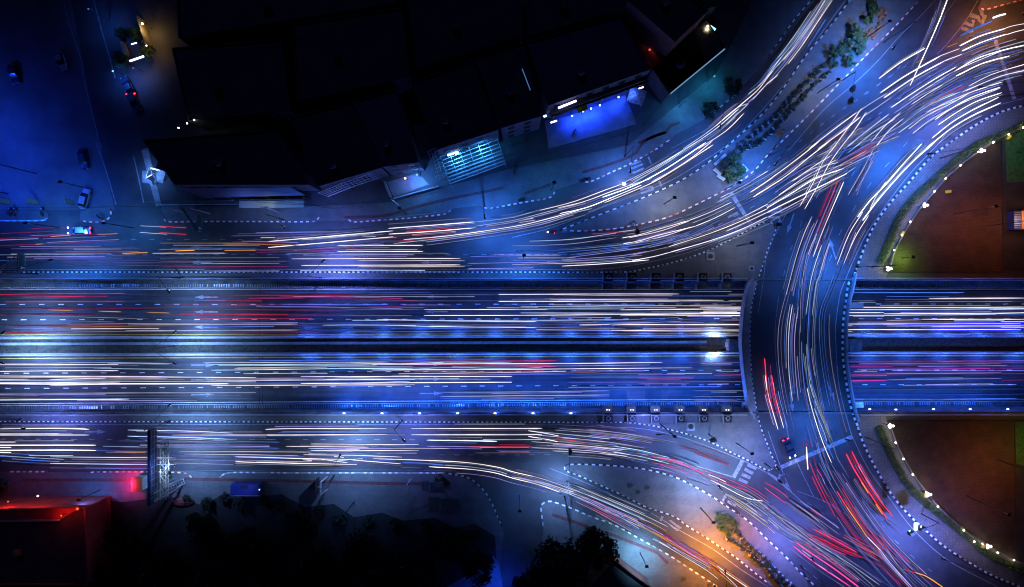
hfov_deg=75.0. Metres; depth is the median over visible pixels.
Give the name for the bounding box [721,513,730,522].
bush
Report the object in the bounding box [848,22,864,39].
bush
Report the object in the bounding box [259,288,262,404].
expansion joint
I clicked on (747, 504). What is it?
light trail
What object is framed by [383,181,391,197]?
boundary wall
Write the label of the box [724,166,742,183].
bush
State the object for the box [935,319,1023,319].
light trail
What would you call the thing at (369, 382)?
light trail
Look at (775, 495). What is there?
light trail
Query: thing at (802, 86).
potted shrub
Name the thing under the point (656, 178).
light trail
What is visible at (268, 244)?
light trail
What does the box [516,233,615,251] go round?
light trail
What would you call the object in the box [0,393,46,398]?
light trail
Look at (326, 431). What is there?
light trail
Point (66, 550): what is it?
building
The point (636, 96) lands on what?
market stall
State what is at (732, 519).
bush
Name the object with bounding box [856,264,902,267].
street lamp
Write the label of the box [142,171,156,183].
concrete apron
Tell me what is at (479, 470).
light trail
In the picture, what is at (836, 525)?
road marking
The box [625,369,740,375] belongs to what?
light trail
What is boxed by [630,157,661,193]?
road marking
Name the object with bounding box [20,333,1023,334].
road marking
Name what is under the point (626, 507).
light trail
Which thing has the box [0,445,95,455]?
light trail
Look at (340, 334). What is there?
light trail
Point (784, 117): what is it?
potted shrub
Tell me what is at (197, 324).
light trail
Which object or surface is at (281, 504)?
bush
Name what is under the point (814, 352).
light trail
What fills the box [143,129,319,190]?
building
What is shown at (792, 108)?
potted shrub
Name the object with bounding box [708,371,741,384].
light trail
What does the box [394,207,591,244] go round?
light trail
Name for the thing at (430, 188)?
boundary wall
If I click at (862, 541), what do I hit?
light trail
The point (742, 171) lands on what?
bush
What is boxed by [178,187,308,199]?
shop canopy
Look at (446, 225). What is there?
light trail
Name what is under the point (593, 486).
road marking
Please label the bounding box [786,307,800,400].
light trail
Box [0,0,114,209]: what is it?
plaza
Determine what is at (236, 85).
building
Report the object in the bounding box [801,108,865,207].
light trail
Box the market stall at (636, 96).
[625,88,646,107]
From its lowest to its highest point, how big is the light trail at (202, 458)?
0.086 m
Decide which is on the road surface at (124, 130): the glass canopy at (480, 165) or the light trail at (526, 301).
the glass canopy at (480, 165)
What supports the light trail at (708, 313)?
on the sunken road at (286, 389)
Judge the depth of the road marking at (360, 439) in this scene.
139.99 m
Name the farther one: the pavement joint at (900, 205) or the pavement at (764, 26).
the pavement at (764, 26)
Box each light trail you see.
[0,231,116,239]
[0,236,118,245]
[0,254,93,260]
[0,293,124,301]
[0,364,116,371]
[0,375,255,381]
[0,377,94,382]
[0,378,100,382]
[0,379,219,384]
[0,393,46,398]
[0,425,84,433]
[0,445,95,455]
[0,453,59,463]
[5,325,101,332]
[8,362,203,369]
[15,246,137,258]
[18,308,141,314]
[28,394,196,400]
[31,227,70,235]
[50,457,175,468]
[56,316,140,321]
[60,310,158,312]
[61,260,192,265]
[65,323,201,331]
[106,446,146,452]
[112,250,193,255]
[128,323,273,330]
[133,427,232,442]
[139,436,275,447]
[140,226,185,234]
[145,454,254,467]
[153,248,256,253]
[169,257,287,271]
[180,449,294,456]
[187,392,243,395]
[196,309,311,318]
[204,362,345,373]
[205,295,323,300]
[213,360,412,369]
[218,378,414,385]
[225,241,304,250]
[227,325,326,331]
[235,457,356,465]
[238,232,345,237]
[256,246,368,253]
[257,296,426,308]
[259,304,382,307]
[267,426,386,436]
[268,229,388,250]
[288,292,419,296]
[290,445,449,453]
[299,323,442,334]
[300,253,459,270]
[303,456,362,462]
[306,376,511,383]
[306,452,401,465]
[312,444,418,450]
[329,245,422,256]
[335,377,407,386]
[340,360,556,371]
[342,309,411,320]
[344,227,458,247]
[358,260,470,266]
[358,320,597,331]
[372,362,660,375]
[378,319,535,328]
[380,359,541,368]
[388,217,474,235]
[388,229,451,238]
[391,459,558,491]
[393,371,588,375]
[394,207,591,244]
[401,462,442,467]
[411,428,541,439]
[424,307,649,320]
[430,437,493,448]
[440,392,581,398]
[468,252,559,268]
[468,444,539,451]
[478,203,585,226]
[499,294,560,301]
[505,391,566,393]
[512,259,591,264]
[512,474,586,504]
[513,469,571,493]
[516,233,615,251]
[536,317,624,330]
[539,432,619,442]
[540,440,645,460]
[541,306,623,309]
[542,179,648,213]
[553,294,700,305]
[553,425,676,447]
[553,441,624,459]
[559,221,717,254]
[560,140,704,213]
[564,481,648,521]
[565,245,665,263]
[565,317,739,326]
[567,252,669,265]
[569,377,720,387]
[578,485,667,530]
[578,497,652,539]
[579,493,662,534]
[600,322,738,335]
[604,146,710,202]
[615,445,669,467]
[623,217,694,246]
[625,142,698,184]
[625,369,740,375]
[627,309,739,315]
[628,219,689,246]
[630,328,738,331]
[638,523,741,585]
[651,141,711,181]
[651,454,703,479]
[654,454,716,485]
[666,536,709,568]
[668,208,767,252]
[676,313,739,316]
[678,443,766,501]
[683,104,745,150]
[687,202,733,225]
[690,291,731,291]
[694,390,743,396]
[700,308,740,312]
[701,362,738,363]
[703,311,736,315]
[704,468,768,508]
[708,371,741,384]
[710,204,769,246]
[716,56,781,125]
[716,158,786,202]
[719,567,748,586]
[723,490,767,523]
[726,51,1022,209]
[727,75,777,123]
[727,489,766,526]
[735,491,872,586]
[751,174,781,196]
[752,141,826,194]
[763,375,786,427]
[764,358,779,415]
[765,482,786,502]
[766,166,840,207]
[767,172,847,211]
[767,510,880,583]
[768,0,827,75]
[768,159,853,221]
[769,0,828,83]
[778,260,847,450]
[779,155,837,194]
[783,219,817,294]
[784,1,831,63]
[785,501,837,536]
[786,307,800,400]
[790,538,858,586]
[797,227,829,332]
[797,341,833,462]
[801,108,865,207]
[802,525,862,557]
[803,344,837,459]
[806,216,832,271]
[806,240,830,313]
[807,426,845,482]
[808,180,843,255]
[809,123,897,162]
[809,461,834,515]
[810,109,859,148]
[813,133,897,185]
[814,458,839,510]
[819,462,932,586]
[827,488,906,586]
[836,210,868,264]
[837,489,885,549]
[843,114,894,147]
[843,479,895,560]
[845,533,885,566]
[846,451,891,517]
[848,151,878,194]
[848,323,1020,334]
[849,305,999,312]
[849,308,1023,315]
[849,361,966,371]
[851,368,989,380]
[854,292,963,296]
[858,93,889,115]
[858,142,934,219]
[863,384,1015,398]
[867,526,909,568]
[870,144,924,207]
[871,113,902,144]
[878,549,911,586]
[880,47,924,77]
[880,56,943,99]
[883,320,1023,330]
[888,308,1023,313]
[889,373,1000,384]
[891,299,942,301]
[892,47,1001,106]
[892,360,1023,370]
[895,92,961,131]
[896,71,958,111]
[903,569,941,586]
[906,1,946,89]
[909,84,999,133]
[911,0,942,67]
[922,82,1000,112]
[927,95,999,147]
[929,298,1011,301]
[935,86,1002,124]
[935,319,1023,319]
[946,21,997,85]
[957,39,1023,77]
[960,28,1005,50]
[961,13,1005,35]
[961,64,1023,95]
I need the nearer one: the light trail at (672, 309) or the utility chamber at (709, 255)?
the utility chamber at (709, 255)
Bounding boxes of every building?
[0,496,112,584]
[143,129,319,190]
[172,39,301,130]
[177,0,404,45]
[290,101,389,192]
[292,7,414,111]
[352,89,424,175]
[407,0,522,77]
[411,60,498,160]
[475,42,541,139]
[526,15,650,118]
[527,0,620,40]
[584,554,650,586]
[621,0,707,66]
[647,19,725,102]
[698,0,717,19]
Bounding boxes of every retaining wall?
[0,279,1023,280]
[0,407,1023,413]
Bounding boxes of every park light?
[954,205,997,213]
[966,495,1010,515]
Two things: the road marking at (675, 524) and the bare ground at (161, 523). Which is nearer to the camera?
the bare ground at (161, 523)
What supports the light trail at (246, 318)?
on the sunken road at (286, 389)
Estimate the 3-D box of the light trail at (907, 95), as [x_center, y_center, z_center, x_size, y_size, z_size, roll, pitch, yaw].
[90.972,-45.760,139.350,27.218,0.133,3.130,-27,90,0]
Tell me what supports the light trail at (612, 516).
on the road surface at (523, 530)
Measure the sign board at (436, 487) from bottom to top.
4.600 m
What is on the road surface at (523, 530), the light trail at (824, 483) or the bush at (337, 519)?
the light trail at (824, 483)
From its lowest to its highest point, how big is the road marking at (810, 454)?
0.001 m
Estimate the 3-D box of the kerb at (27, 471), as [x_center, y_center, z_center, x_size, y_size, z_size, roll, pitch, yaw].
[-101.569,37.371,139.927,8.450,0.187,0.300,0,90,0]
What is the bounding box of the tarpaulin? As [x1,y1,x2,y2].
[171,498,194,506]
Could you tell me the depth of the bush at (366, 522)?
138.70 m
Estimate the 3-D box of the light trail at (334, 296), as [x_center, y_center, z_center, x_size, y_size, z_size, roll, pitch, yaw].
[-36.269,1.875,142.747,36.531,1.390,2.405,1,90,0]
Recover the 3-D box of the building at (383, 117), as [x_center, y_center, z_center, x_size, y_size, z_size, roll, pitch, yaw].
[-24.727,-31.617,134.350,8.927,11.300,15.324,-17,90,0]
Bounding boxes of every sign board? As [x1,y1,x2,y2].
[315,476,327,496]
[406,479,443,492]
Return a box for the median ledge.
[0,341,706,344]
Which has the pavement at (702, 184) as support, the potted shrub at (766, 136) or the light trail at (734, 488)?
the potted shrub at (766, 136)
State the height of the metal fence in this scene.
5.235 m
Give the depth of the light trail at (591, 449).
139.31 m
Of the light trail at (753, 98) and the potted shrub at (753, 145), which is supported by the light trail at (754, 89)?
the light trail at (753, 98)
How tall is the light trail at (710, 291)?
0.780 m
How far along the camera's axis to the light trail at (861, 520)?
139.30 m
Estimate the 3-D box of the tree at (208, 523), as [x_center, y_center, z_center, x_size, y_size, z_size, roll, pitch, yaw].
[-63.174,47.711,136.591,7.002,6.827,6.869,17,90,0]
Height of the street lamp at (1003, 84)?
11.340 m
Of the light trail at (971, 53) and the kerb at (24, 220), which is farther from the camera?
the kerb at (24, 220)
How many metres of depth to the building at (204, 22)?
133.00 m
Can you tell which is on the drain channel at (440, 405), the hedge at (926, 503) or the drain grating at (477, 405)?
the drain grating at (477, 405)
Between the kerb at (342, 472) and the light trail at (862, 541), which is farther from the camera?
the kerb at (342, 472)
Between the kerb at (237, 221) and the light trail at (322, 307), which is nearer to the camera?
the kerb at (237, 221)
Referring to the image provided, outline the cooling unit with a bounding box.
[1007,211,1023,229]
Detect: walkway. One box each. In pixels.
[0,280,1023,283]
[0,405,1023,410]
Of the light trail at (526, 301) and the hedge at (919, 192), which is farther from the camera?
the light trail at (526, 301)
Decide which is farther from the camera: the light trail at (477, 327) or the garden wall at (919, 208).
the light trail at (477, 327)
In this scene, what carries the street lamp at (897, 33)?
on the road surface at (124, 130)
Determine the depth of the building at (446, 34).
132.00 m
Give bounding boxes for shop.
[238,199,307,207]
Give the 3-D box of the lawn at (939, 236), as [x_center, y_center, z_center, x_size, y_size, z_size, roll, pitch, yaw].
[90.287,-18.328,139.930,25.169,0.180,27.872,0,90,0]
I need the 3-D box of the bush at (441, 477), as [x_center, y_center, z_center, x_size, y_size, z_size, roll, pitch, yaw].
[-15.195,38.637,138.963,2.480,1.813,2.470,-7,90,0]
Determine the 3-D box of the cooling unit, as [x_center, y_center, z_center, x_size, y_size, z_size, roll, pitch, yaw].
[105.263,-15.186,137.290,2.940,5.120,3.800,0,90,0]
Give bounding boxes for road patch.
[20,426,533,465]
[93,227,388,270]
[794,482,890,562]
[912,108,979,172]
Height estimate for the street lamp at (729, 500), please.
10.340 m
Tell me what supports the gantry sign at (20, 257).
on the road surface at (124, 130)
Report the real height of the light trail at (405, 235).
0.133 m
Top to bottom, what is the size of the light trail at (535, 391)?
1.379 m
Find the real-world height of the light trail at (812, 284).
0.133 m
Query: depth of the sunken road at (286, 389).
144.24 m
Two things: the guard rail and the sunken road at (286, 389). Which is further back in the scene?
the sunken road at (286, 389)
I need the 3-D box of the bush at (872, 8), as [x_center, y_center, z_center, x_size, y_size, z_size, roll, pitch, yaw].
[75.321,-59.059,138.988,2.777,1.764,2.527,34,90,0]
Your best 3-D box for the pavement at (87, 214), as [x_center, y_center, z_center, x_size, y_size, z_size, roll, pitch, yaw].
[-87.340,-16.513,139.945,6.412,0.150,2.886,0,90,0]
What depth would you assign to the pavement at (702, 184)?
139.87 m
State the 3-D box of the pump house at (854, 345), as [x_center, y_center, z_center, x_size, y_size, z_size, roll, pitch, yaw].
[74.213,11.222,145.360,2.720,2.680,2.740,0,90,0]
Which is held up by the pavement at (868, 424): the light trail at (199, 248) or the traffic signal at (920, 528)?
the traffic signal at (920, 528)
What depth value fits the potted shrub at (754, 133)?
138.87 m
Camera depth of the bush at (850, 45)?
138.24 m
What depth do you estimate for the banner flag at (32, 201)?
137.42 m
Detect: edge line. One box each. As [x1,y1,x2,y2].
[63,0,100,148]
[93,1,115,77]
[95,142,143,204]
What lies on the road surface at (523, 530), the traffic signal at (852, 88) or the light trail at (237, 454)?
the light trail at (237, 454)
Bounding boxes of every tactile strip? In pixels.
[22,477,668,563]
[345,121,679,218]
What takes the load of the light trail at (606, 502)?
on the road surface at (523, 530)
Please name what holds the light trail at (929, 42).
on the road surface at (124, 130)
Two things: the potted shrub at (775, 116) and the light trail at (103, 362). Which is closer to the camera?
the potted shrub at (775, 116)
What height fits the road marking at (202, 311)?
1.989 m
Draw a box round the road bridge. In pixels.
[738,273,863,421]
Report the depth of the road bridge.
140.00 m
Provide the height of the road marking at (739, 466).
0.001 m
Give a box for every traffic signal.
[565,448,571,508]
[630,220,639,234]
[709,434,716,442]
[841,71,855,104]
[907,513,938,535]
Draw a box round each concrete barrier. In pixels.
[0,335,1023,338]
[0,351,1023,355]
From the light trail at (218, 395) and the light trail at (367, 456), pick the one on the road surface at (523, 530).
the light trail at (367, 456)
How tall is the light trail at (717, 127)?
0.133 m
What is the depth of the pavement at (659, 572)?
139.87 m
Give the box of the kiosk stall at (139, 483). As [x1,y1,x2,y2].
[131,475,146,491]
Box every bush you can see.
[0,478,9,495]
[111,50,129,68]
[113,26,125,37]
[126,27,138,39]
[137,43,153,58]
[182,494,192,503]
[200,497,212,510]
[219,491,229,502]
[232,498,244,511]
[272,499,287,512]
[332,513,347,525]
[362,514,374,527]
[388,518,402,532]
[433,473,444,481]
[702,101,720,120]
[714,513,722,522]
[716,521,727,531]
[720,157,734,172]
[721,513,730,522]
[723,76,742,98]
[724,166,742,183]
[724,528,733,536]
[727,517,735,527]
[728,152,741,166]
[733,165,745,175]
[828,44,845,58]
[828,58,838,67]
[842,38,853,54]
[844,54,856,66]
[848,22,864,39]
[853,44,866,54]
[856,33,867,44]
[861,12,874,25]
[865,0,876,5]
[868,3,879,15]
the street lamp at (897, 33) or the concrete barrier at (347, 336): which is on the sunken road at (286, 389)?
the concrete barrier at (347, 336)
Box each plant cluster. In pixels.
[775,129,784,137]
[865,27,878,39]
[875,22,883,31]
[876,8,887,20]
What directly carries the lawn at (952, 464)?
on the road surface at (523, 530)
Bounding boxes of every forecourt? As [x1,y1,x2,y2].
[388,174,428,196]
[545,95,635,148]
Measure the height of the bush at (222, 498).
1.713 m
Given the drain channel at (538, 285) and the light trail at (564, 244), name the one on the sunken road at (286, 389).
the drain channel at (538, 285)
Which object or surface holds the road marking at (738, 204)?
on the road surface at (124, 130)
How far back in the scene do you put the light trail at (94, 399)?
140.75 m
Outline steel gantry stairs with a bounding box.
[159,478,185,490]
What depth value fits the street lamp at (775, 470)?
132.01 m
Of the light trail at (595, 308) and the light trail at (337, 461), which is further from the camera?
the light trail at (595, 308)
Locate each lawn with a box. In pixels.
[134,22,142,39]
[883,140,1002,272]
[886,420,1016,558]
[1005,131,1023,181]
[1015,422,1023,464]
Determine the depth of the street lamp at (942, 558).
129.84 m
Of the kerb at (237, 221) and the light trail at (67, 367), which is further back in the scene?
the light trail at (67, 367)
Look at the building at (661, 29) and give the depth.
125.00 m
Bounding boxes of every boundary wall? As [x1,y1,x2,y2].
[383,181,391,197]
[393,185,438,198]
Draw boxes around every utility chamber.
[686,422,694,430]
[706,252,713,259]
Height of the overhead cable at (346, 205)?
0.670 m
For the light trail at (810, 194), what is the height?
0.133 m
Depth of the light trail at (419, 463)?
139.32 m
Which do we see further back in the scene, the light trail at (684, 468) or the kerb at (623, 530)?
the kerb at (623, 530)
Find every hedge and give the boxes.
[876,120,1023,264]
[876,425,1023,575]
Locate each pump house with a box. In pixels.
[725,339,738,351]
[848,339,861,351]
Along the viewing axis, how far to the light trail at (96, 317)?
140.84 m
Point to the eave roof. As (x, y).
(578, 106)
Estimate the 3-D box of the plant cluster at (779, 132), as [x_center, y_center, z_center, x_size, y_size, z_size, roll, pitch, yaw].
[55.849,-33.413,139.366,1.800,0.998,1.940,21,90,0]
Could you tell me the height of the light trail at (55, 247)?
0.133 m
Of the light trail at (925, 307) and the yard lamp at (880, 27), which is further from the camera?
the light trail at (925, 307)
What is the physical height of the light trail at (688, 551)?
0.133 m
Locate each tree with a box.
[184,510,219,545]
[337,528,378,567]
[458,550,495,586]
[510,567,554,586]
[530,534,588,586]
[574,525,619,573]
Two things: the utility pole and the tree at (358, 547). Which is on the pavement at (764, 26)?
the utility pole
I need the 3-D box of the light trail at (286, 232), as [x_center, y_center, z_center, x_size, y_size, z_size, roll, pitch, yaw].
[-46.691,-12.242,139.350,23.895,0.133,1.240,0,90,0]
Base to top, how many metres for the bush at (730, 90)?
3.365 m
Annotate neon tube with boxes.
[129,56,143,61]
[558,100,576,108]
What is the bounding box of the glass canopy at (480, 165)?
[428,138,505,186]
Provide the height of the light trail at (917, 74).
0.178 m
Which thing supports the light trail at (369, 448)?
on the road surface at (523, 530)
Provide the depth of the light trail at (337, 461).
139.31 m
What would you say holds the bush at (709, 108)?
on the pavement at (764, 26)
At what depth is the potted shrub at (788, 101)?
138.92 m
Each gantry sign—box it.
[0,253,24,272]
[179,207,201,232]
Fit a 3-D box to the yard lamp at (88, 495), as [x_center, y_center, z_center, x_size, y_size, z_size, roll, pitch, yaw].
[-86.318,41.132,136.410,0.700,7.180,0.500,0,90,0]
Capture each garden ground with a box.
[1001,131,1023,270]
[1014,420,1023,562]
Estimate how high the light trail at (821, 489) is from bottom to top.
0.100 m
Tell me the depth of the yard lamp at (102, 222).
133.42 m
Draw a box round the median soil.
[0,338,1023,352]
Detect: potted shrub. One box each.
[737,145,745,152]
[737,542,743,550]
[748,552,754,558]
[749,142,757,148]
[751,130,758,136]
[760,555,767,562]
[763,133,770,139]
[764,559,772,565]
[772,114,778,119]
[772,125,779,130]
[781,115,788,120]
[786,98,791,104]
[789,104,795,111]
[794,89,802,94]
[798,96,804,102]
[799,82,806,89]
[809,73,815,79]
[818,63,825,69]
[820,73,826,79]
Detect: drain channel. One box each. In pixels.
[0,402,1023,409]
[1,284,1023,287]
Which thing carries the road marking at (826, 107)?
on the road surface at (124, 130)
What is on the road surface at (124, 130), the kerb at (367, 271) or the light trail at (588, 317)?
the kerb at (367, 271)
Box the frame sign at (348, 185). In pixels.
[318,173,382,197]
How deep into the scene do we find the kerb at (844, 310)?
139.84 m
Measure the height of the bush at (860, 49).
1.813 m
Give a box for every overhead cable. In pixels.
[14,206,137,207]
[261,186,435,206]
[262,188,437,208]
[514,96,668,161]
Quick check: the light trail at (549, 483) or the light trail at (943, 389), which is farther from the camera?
the light trail at (943, 389)
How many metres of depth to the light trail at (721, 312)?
145.75 m
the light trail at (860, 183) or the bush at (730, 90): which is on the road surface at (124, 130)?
the light trail at (860, 183)
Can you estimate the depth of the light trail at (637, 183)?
139.30 m
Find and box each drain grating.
[0,284,1020,286]
[0,402,1020,409]
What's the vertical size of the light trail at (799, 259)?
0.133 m
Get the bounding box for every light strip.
[521,69,530,90]
[670,49,724,93]
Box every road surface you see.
[0,0,1023,278]
[0,414,1023,586]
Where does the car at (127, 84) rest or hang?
on the road surface at (124, 130)
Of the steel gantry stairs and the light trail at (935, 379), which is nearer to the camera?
the steel gantry stairs
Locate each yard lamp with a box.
[0,164,36,173]
[23,221,58,227]
[58,180,92,189]
[77,489,100,500]
[101,221,132,227]
[817,78,839,92]
[867,20,891,37]
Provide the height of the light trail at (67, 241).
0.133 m
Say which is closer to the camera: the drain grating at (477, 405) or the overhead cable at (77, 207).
the overhead cable at (77, 207)
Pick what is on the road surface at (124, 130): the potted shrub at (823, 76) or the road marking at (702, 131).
the road marking at (702, 131)
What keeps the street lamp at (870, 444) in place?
on the pavement at (868, 424)
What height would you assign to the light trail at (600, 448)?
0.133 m
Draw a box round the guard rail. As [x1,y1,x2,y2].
[6,414,736,414]
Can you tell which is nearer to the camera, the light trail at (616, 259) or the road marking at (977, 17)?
the light trail at (616, 259)
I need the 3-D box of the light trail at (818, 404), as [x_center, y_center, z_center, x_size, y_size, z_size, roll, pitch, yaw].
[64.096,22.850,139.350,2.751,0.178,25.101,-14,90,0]
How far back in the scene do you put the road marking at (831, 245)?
139.98 m
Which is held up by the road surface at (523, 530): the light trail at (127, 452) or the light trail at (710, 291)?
the light trail at (127, 452)
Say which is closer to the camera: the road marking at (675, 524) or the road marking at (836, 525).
the road marking at (675, 524)
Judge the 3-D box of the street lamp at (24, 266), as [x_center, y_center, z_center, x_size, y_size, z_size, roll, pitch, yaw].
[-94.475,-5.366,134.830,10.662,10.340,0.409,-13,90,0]
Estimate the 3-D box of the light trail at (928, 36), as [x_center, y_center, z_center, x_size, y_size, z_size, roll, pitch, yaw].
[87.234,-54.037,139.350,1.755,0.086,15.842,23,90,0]
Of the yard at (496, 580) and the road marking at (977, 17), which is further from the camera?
the road marking at (977, 17)
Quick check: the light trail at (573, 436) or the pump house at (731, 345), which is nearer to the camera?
the light trail at (573, 436)
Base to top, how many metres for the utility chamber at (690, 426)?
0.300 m
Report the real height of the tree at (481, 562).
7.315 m
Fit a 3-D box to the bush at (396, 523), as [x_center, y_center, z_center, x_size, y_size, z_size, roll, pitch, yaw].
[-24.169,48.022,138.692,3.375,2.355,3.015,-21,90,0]
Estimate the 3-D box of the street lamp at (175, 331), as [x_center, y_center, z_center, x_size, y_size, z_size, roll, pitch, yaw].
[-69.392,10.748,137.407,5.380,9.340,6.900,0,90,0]
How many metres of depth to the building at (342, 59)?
132.00 m
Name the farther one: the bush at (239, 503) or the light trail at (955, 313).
the light trail at (955, 313)
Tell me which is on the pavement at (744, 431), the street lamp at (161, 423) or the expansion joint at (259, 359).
the street lamp at (161, 423)
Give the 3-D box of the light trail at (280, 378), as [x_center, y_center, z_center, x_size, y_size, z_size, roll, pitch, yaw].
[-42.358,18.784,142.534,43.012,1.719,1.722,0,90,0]
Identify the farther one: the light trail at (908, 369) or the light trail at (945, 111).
the light trail at (908, 369)
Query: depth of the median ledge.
142.90 m
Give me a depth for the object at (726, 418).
139.50 m
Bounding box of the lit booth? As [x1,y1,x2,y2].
[146,166,165,182]
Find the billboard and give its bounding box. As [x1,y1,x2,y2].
[147,428,182,505]
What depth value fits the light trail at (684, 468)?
139.31 m
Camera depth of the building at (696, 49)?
133.50 m
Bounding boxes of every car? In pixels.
[7,63,21,84]
[54,50,68,71]
[67,226,91,234]
[77,148,90,169]
[78,188,91,209]
[120,75,136,93]
[126,93,141,112]
[782,438,795,457]
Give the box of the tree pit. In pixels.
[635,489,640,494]
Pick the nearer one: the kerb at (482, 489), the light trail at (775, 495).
the light trail at (775, 495)
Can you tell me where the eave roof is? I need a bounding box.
[549,71,650,120]
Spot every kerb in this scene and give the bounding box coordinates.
[0,218,47,221]
[0,421,769,470]
[7,471,47,471]
[14,222,766,272]
[80,208,111,222]
[88,471,191,476]
[161,217,318,222]
[219,472,443,477]
[346,210,450,222]
[446,472,501,526]
[482,192,554,208]
[540,501,717,586]
[559,1,917,231]
[560,0,849,229]
[564,464,766,581]
[567,463,816,586]
[582,144,664,182]
[704,87,741,118]
[749,222,776,469]
[768,1,809,55]
[841,105,1023,586]
[978,0,1021,9]
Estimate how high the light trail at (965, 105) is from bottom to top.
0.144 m
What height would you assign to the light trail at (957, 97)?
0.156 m
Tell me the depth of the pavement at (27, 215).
139.87 m
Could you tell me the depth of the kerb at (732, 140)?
139.84 m
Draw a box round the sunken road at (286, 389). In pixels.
[0,280,1023,405]
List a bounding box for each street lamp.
[0,418,25,429]
[1,259,52,274]
[144,403,170,430]
[151,330,176,364]
[158,277,183,292]
[266,214,284,228]
[307,259,324,278]
[321,454,340,488]
[713,103,725,128]
[718,485,741,516]
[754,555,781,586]
[764,463,785,477]
[766,146,788,165]
[800,557,824,586]
[845,437,895,449]
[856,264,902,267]
[883,21,914,49]
[927,146,976,158]
[941,554,990,576]
[978,82,1023,96]
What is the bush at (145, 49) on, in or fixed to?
on the road surface at (124, 130)
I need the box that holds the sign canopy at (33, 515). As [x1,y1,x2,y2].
[0,507,78,521]
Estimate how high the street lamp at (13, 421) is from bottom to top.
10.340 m
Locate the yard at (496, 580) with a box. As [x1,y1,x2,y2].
[447,555,501,586]
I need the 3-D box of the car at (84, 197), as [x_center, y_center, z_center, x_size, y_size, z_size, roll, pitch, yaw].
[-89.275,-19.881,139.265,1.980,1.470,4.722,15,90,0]
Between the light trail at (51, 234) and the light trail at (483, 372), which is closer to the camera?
the light trail at (51, 234)
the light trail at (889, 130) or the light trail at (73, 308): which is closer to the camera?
the light trail at (889, 130)
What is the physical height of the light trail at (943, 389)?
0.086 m
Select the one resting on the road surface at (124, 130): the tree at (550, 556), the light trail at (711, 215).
the light trail at (711, 215)
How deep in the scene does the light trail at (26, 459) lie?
139.31 m
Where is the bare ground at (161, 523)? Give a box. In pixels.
[0,494,495,586]
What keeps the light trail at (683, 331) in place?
on the sunken road at (286, 389)
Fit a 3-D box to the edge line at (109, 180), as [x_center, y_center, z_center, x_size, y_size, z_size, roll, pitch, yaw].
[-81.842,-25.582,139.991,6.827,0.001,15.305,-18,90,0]
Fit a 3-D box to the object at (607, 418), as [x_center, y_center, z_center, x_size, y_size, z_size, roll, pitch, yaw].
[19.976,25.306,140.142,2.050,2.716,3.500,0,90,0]
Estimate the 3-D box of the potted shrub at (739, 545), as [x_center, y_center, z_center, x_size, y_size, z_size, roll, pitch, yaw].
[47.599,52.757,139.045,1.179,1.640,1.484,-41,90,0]
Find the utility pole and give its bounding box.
[186,208,209,213]
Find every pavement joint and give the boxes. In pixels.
[860,140,962,272]
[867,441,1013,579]
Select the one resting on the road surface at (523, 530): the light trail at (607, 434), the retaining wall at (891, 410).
the light trail at (607, 434)
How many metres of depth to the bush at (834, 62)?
138.74 m
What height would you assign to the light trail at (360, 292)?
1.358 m
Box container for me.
[230,481,263,495]
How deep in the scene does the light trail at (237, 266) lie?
139.31 m
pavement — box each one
[0,211,48,219]
[0,222,774,278]
[0,414,774,469]
[0,472,503,566]
[80,208,109,221]
[141,147,160,205]
[161,0,810,220]
[539,502,714,586]
[560,0,918,232]
[565,465,814,586]
[854,415,1023,586]
[856,106,1023,278]
[978,0,1015,9]
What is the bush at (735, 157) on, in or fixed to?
on the pavement at (702, 184)
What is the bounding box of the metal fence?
[146,200,238,204]
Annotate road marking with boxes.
[0,206,761,269]
[0,289,1023,319]
[0,355,1023,358]
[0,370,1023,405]
[0,424,766,476]
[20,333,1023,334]
[85,245,440,433]
[172,468,767,586]
[191,363,441,396]
[196,295,447,328]
[512,1,844,237]
[574,0,977,237]
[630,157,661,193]
[653,516,680,546]
[720,195,746,233]
[722,463,756,505]
[730,192,752,226]
[732,459,743,477]
[758,98,1023,586]
[768,206,786,221]
[768,472,789,490]
[774,478,931,586]
[781,435,852,468]
[787,214,835,411]
[961,9,986,32]
[994,40,1015,99]
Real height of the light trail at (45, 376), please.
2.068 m
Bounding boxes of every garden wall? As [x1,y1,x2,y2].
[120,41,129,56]
[136,15,152,47]
[889,126,1022,269]
[890,427,1023,564]

